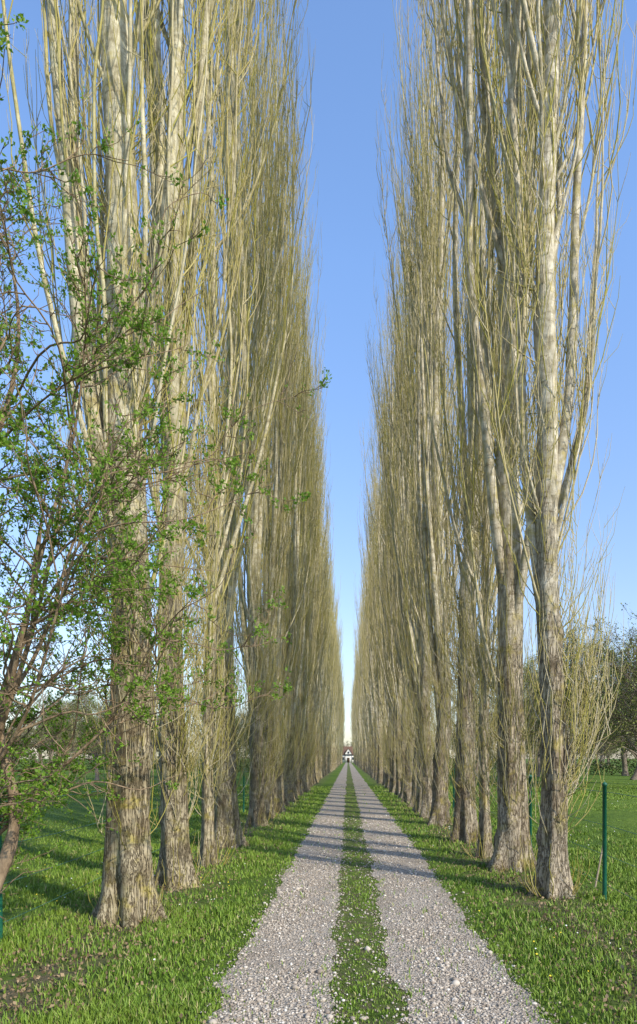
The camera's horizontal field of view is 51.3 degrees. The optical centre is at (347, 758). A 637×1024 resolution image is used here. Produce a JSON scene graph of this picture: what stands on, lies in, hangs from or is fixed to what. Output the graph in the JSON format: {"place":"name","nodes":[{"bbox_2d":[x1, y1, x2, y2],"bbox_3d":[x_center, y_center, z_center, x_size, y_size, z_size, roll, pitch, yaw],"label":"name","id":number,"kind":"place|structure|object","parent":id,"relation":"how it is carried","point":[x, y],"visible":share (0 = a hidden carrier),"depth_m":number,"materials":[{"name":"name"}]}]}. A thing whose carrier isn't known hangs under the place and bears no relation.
{"place":"outdoors","nodes":[
{"label":"outdoors","id":0,"kind":"place"},
{"bbox_2d":[205,763,347,1023],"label":"gravel track","id":1,"kind":"structure","parent":0,"point":[335,803],"depth_m":6.82,"materials":[{"name":"grey gravel"}]},
{"bbox_2d":[0,759,636,1023],"bbox_3d":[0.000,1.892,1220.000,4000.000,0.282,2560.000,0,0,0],"label":"grass field","id":2,"kind":"structure","parent":0,"point":[330,779],"depth_m":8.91,"materials":[{"name":"green plant"}]},
{"bbox_2d":[7,687,88,774],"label":"orchard tree","id":3,"kind":"object","parent":2,"relation":"on","point":[31,744],"visible":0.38,"depth_m":65.88,"materials":[{"name":"green plant"}]},
{"bbox_2d":[32,692,83,766],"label":"orchard tree","id":4,"kind":"object","parent":2,"relation":"on","point":[52,754],"visible":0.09,"depth_m":89.98,"materials":[{"name":"green plant"}]},
{"bbox_2d":[34,692,87,773],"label":"orchard tree","id":5,"kind":"object","parent":2,"relation":"on","point":[69,731],"visible":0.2,"depth_m":77.91,"materials":[{"name":"green plant"}]},
{"bbox_2d":[56,684,109,779],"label":"orchard tree","id":6,"kind":"object","parent":2,"relation":"on","point":[89,717],"visible":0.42,"depth_m":57.78,"materials":[{"name":"green plant"}]},
{"bbox_2d":[0,0,233,928],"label":"poplar tree","id":7,"kind":"object","parent":2,"relation":"on","point":[127,869],"visible":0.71,"depth_m":7.57,"materials":[{"name":"beige plant"}]},
{"bbox_2d":[0,768,247,941],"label":"wire fence","id":8,"kind":"object","parent":2,"relation":"on","point":[1,910],"visible":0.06,"depth_m":7.69,"materials":[{"name":"green paint"}]},
{"bbox_2d":[0,8,331,922],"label":"plum tree","id":9,"kind":"object","parent":2,"relation":"on","point":[56,610],"visible":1,"depth_m":5.47,"materials":[{"name":"green plant"}]},
{"bbox_2d":[60,0,278,890],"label":"poplar tree","id":10,"kind":"object","parent":2,"relation":"on","point":[174,821],"visible":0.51,"depth_m":9.68,"materials":[{"name":"brown plant"}]},
{"bbox_2d":[151,699,196,752],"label":"orchard tree","id":11,"kind":"object","parent":2,"relation":"on","point":[156,742],"visible":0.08,"depth_m":65.05,"materials":[{"name":"green plant"}]},
{"bbox_2d":[90,0,315,867],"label":"poplar tree","id":12,"kind":"object","parent":2,"relation":"on","point":[207,813],"visible":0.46,"depth_m":11.64,"materials":[{"name":"brown plant"}]},
{"bbox_2d":[134,0,295,849],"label":"poplar tree","id":13,"kind":"object","parent":2,"relation":"on","point":[226,811],"visible":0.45,"depth_m":14.01,"materials":[{"name":"brown plant"}]},
{"bbox_2d":[201,713,246,761],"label":"orchard tree","id":14,"kind":"object","parent":2,"relation":"on","point":[238,741],"visible":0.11,"depth_m":73.98,"materials":[{"name":"green plant"}]},
{"bbox_2d":[235,708,248,770],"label":"orchard tree","id":15,"kind":"object","parent":2,"relation":"on","point":[244,734],"visible":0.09,"depth_m":99.85,"materials":[{"name":"green plant"}]},
{"bbox_2d":[188,0,309,827],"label":"poplar tree","id":16,"kind":"object","parent":2,"relation":"on","point":[255,582],"visible":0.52,"depth_m":18.46,"materials":[{"name":"brown plant"}]},
{"bbox_2d":[216,0,307,818],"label":"poplar tree","id":17,"kind":"object","parent":2,"relation":"on","point":[272,534],"visible":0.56,"depth_m":21.02,"materials":[{"name":"brown plant"}]},
{"bbox_2d":[237,1,321,812],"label":"poplar tree","id":18,"kind":"object","parent":2,"relation":"on","point":[278,803],"visible":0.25,"depth_m":23.29,"materials":[{"name":"brown plant"}]},
{"bbox_2d":[245,116,323,806],"bbox_3d":[-2.578,-11.639,26.226,3.223,27.368,3.259,0,0,-23],"label":"poplar tree","id":19,"kind":"object","parent":2,"relation":"on","point":[296,543],"visible":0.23,"depth_m":26.13,"materials":[{"name":"brown plant"}]},
{"bbox_2d":[264,243,319,798],"bbox_3d":[-2.834,-11.411,31.011,3.073,26.921,3.662,0,0,-16],"label":"poplar tree","id":20,"kind":"object","parent":2,"relation":"on","point":[301,728],"visible":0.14,"depth_m":30.80,"materials":[{"name":"brown plant"}]},
{"bbox_2d":[259,202,329,802],"bbox_3d":[-2.568,-11.095,28.742,3.255,26.258,3.053,0,0,-25],"label":"poplar tree","id":21,"kind":"object","parent":2,"relation":"on","point":[289,789],"visible":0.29,"depth_m":28.58,"materials":[{"name":"brown plant"}]},
{"bbox_2d":[283,254,330,795],"bbox_3d":[-2.455,-11.788,33.277,3.284,27.652,2.877,0,0,1],"label":"poplar tree","id":22,"kind":"object","parent":2,"relation":"on","point":[303,689],"visible":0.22,"depth_m":33.30,"materials":[{"name":"brown plant"}]},
{"bbox_2d":[290,360,327,790],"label":"poplar tree","id":23,"kind":"object","parent":2,"relation":"on","point":[312,688],"visible":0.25,"depth_m":39.01,"materials":[{"name":"brown plant"}]},
{"bbox_2d":[290,353,327,787],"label":"poplar tree","id":24,"kind":"object","parent":2,"relation":"on","point":[307,558],"visible":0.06,"depth_m":42.15,"materials":[{"name":"brown plant"}]},
{"bbox_2d":[291,307,331,792],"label":"poplar tree","id":25,"kind":"object","parent":2,"relation":"on","point":[303,785],"visible":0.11,"depth_m":36.37,"materials":[{"name":"brown plant"}]},
{"bbox_2d":[292,388,332,786],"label":"poplar tree","id":26,"kind":"object","parent":2,"relation":"on","point":[313,699],"visible":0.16,"depth_m":44.86,"materials":[{"name":"brown plant"}]},
{"bbox_2d":[0,744,636,774],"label":"hedgerow","id":27,"kind":"object","parent":2,"relation":"on","point":[610,766],"visible":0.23,"depth_m":83.99,"materials":[{"name":"green plant"}]},
{"bbox_2d":[0,799,636,1023],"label":"leaf litter","id":28,"kind":"object","parent":2,"relation":"on","point":[23,989],"visible":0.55,"depth_m":6.65,"materials":[{"name":"plant"}]},
{"bbox_2d":[5,680,635,767],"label":"distant tree line","id":29,"kind":"object","parent":2,"relation":"on","point":[609,752],"visible":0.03,"depth_m":152.60,"materials":[{"name":"green plant"}]},
{"bbox_2d":[17,788,624,975],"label":"daisies","id":30,"kind":"object","parent":2,"relation":"on","point":[229,885],"visible":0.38,"depth_m":8.57,"materials":[{"name":"white plant"}]},
{"bbox_2d":[309,416,344,784],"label":"poplar row","id":31,"kind":"object","parent":2,"relation":"on","point":[327,686],"visible":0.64,"depth_m":63.66,"materials":[{"name":"beige plant"}]},
{"bbox_2d":[87,794,589,922],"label":"sucker shoots","id":32,"kind":"object","parent":2,"relation":"on","point":[530,881],"visible":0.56,"depth_m":9.49,"materials":[{"name":"green plant"}]},
{"bbox_2d":[335,630,345,768],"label":"poplar row","id":33,"kind":"object","parent":2,"relation":"on","point":[339,747],"visible":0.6,"depth_m":153.22,"materials":[{"name":"brown plant"}]},
{"bbox_2d":[342,755,353,762],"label":"walls","id":34,"kind":"structure","parent":2,"relation":"on","point":[346,757],"depth_m":300.00,"materials":[{"name":"white paint"}]},
{"bbox_2d":[342,746,353,754],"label":"roof","id":35,"kind":"structure","parent":34,"relation":"on","point":[345,748],"depth_m":301.71,"materials":[{"name":"brown tile"}]},
{"bbox_2d":[349,615,361,767],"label":"poplar row","id":36,"kind":"object","parent":2,"relation":"on","point":[356,737],"visible":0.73,"depth_m":155.22,"materials":[{"name":"brown plant"}]},
{"bbox_2d":[353,449,386,784],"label":"poplar row","id":37,"kind":"object","parent":2,"relation":"on","point":[371,719],"visible":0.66,"depth_m":61.38,"materials":[{"name":"beige plant"}]},
{"bbox_2d":[359,399,394,785],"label":"poplar tree","id":38,"kind":"object","parent":2,"relation":"on","point":[376,647],"visible":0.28,"depth_m":44.85,"materials":[{"name":"brown plant"}]},
{"bbox_2d":[358,325,404,787],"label":"poplar tree","id":39,"kind":"object","parent":2,"relation":"on","point":[385,690],"visible":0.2,"depth_m":42.26,"materials":[{"name":"brown plant"}]},
{"bbox_2d":[366,386,404,789],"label":"poplar tree","id":40,"kind":"object","parent":2,"relation":"on","point":[390,690],"visible":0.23,"depth_m":40.03,"materials":[{"name":"brown plant"}]},
{"bbox_2d":[365,296,410,792],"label":"poplar tree","id":41,"kind":"object","parent":2,"relation":"on","point":[393,781],"visible":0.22,"depth_m":36.76,"materials":[{"name":"brown plant"}]},
{"bbox_2d":[368,276,410,794],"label":"poplar tree","id":42,"kind":"object","parent":2,"relation":"on","point":[398,778],"visible":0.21,"depth_m":33.70,"materials":[{"name":"brown plant"}]},
{"bbox_2d":[364,210,446,802],"bbox_3d":[2.693,-11.336,28.681,3.136,26.745,3.344,0,0,31],"label":"poplar tree","id":43,"kind":"object","parent":2,"relation":"on","point":[407,791],"visible":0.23,"depth_m":28.43,"materials":[{"name":"brown plant"}]},
{"bbox_2d":[378,235,433,798],"bbox_3d":[3.011,-11.332,31.439,3.135,26.746,3.169,0,0,6],"label":"poplar tree","id":44,"kind":"object","parent":2,"relation":"on","point":[400,796],"visible":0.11,"depth_m":31.26,"materials":[{"name":"brown plant"}]},
{"bbox_2d":[373,162,456,806],"bbox_3d":[2.639,-10.881,25.650,3.121,25.836,3.155,0,0,-39],"label":"poplar tree","id":45,"kind":"object","parent":2,"relation":"on","point":[402,483],"visible":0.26,"depth_m":25.58,"materials":[{"name":"brown plant"}]},
{"bbox_2d":[373,3,464,817],"bbox_3d":[2.384,-11.613,21.265,3.356,27.313,3.125,0,0,-38],"label":"poplar tree","id":46,"kind":"object","parent":2,"relation":"on","point":[426,789],"visible":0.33,"depth_m":21.14,"materials":[{"name":"brown plant"}]},
{"bbox_2d":[376,0,461,812],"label":"poplar tree","id":47,"kind":"object","parent":2,"relation":"on","point":[418,764],"visible":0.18,"depth_m":23.30,"materials":[{"name":"brown plant"}]},
{"bbox_2d":[380,0,479,825],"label":"poplar tree","id":48,"kind":"object","parent":2,"relation":"on","point":[440,798],"visible":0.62,"depth_m":18.72,"materials":[{"name":"brown plant"}]},
{"bbox_2d":[435,677,494,774],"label":"orchard tree","id":49,"kind":"object","parent":2,"relation":"on","point":[477,765],"visible":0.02,"depth_m":80.06,"materials":[{"name":"green plant"}]},
{"bbox_2d":[397,0,538,843],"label":"poplar tree","id":50,"kind":"object","parent":2,"relation":"on","point":[464,808],"visible":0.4,"depth_m":15.05,"materials":[{"name":"brown plant"}]},
{"bbox_2d":[385,0,572,857],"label":"poplar tree","id":51,"kind":"object","parent":2,"relation":"on","point":[484,828],"visible":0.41,"depth_m":12.72,"materials":[{"name":"brown plant"}]},
{"bbox_2d":[476,654,539,753],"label":"orchard tree","id":52,"kind":"object","parent":2,"relation":"on","point":[538,722],"visible":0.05,"depth_m":53.93,"materials":[{"name":"green plant"}]},
{"bbox_2d":[435,0,583,872],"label":"poplar tree","id":53,"kind":"object","parent":2,"relation":"on","point":[512,816],"visible":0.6,"depth_m":11.17,"materials":[{"name":"beige plant"}]},
{"bbox_2d":[490,659,586,776],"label":"orchard tree","id":54,"kind":"object","parent":2,"relation":"on","point":[538,769],"visible":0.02,"depth_m":70.00,"materials":[{"name":"green plant"}]},
{"bbox_2d":[448,769,636,900],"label":"wire fence","id":55,"kind":"object","parent":2,"relation":"on","point":[604,838],"visible":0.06,"depth_m":8.88,"materials":[{"name":"green paint"}]},
{"bbox_2d":[449,0,636,899],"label":"poplar tree","id":56,"kind":"object","parent":2,"relation":"on","point":[549,492],"visible":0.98,"depth_m":9.05,"materials":[{"name":"beige plant"}]},
{"bbox_2d":[490,611,633,779],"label":"orchard tree","id":57,"kind":"object","parent":2,"relation":"on","point":[598,751],"visible":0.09,"depth_m":57.55,"materials":[{"name":"green plant"}]},
{"bbox_2d":[523,622,635,784],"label":"orchard tree","id":58,"kind":"object","parent":2,"relation":"on","point":[567,682],"visible":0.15,"depth_m":44.97,"materials":[{"name":"green plant"}]},
{"bbox_2d":[594,848,601,887],"bbox_3d":[3.687,1.588,9.721,0.029,0.800,0.028,13,-4,-17],"label":"wooden stake","id":59,"kind":"object","parent":2,"relation":"on","point":[595,885],"visible":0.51,"depth_m":9.71,"materials":[{"name":"brown wood"}]},
{"bbox_2d":[564,603,636,756],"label":"orchard tree","id":60,"kind":"object","parent":2,"relation":"on","point":[623,717],"visible":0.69,"depth_m":40.20,"materials":[{"name":"green plant"}]},
{"bbox_2d":[574,630,636,779],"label":"orchard tree","id":61,"kind":"object","parent":2,"relation":"on","point":[634,776],"visible":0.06,"depth_m":60.09,"materials":[{"name":"green plant"}]},
{"bbox_2d":[585,653,634,775],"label":"orchard tree","id":62,"kind":"object","parent":2,"relation":"on","point":[625,772],"visible":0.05,"depth_m":73.73,"materials":[{"name":"green plant"}]},
{"bbox_2d":[601,621,636,739],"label":"orchard tree","id":63,"kind":"object","parent":2,"relation":"on","point":[633,662],"visible":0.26,"depth_m":46.49,"materials":[{"name":"green plant"}]},
{"bbox_2d":[0,0,636,758],"label":"sky","id":64,"kind":"structure","parent":0,"point":[350,38],"materials":[{"name":"blue"}]},
{"bbox_2d":[195,763,585,1023],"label":"gravel track","id":65,"kind":"structure","parent":0,"point":[369,798],"depth_m":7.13,"materials":[{"name":"grey gravel"}]}
]}

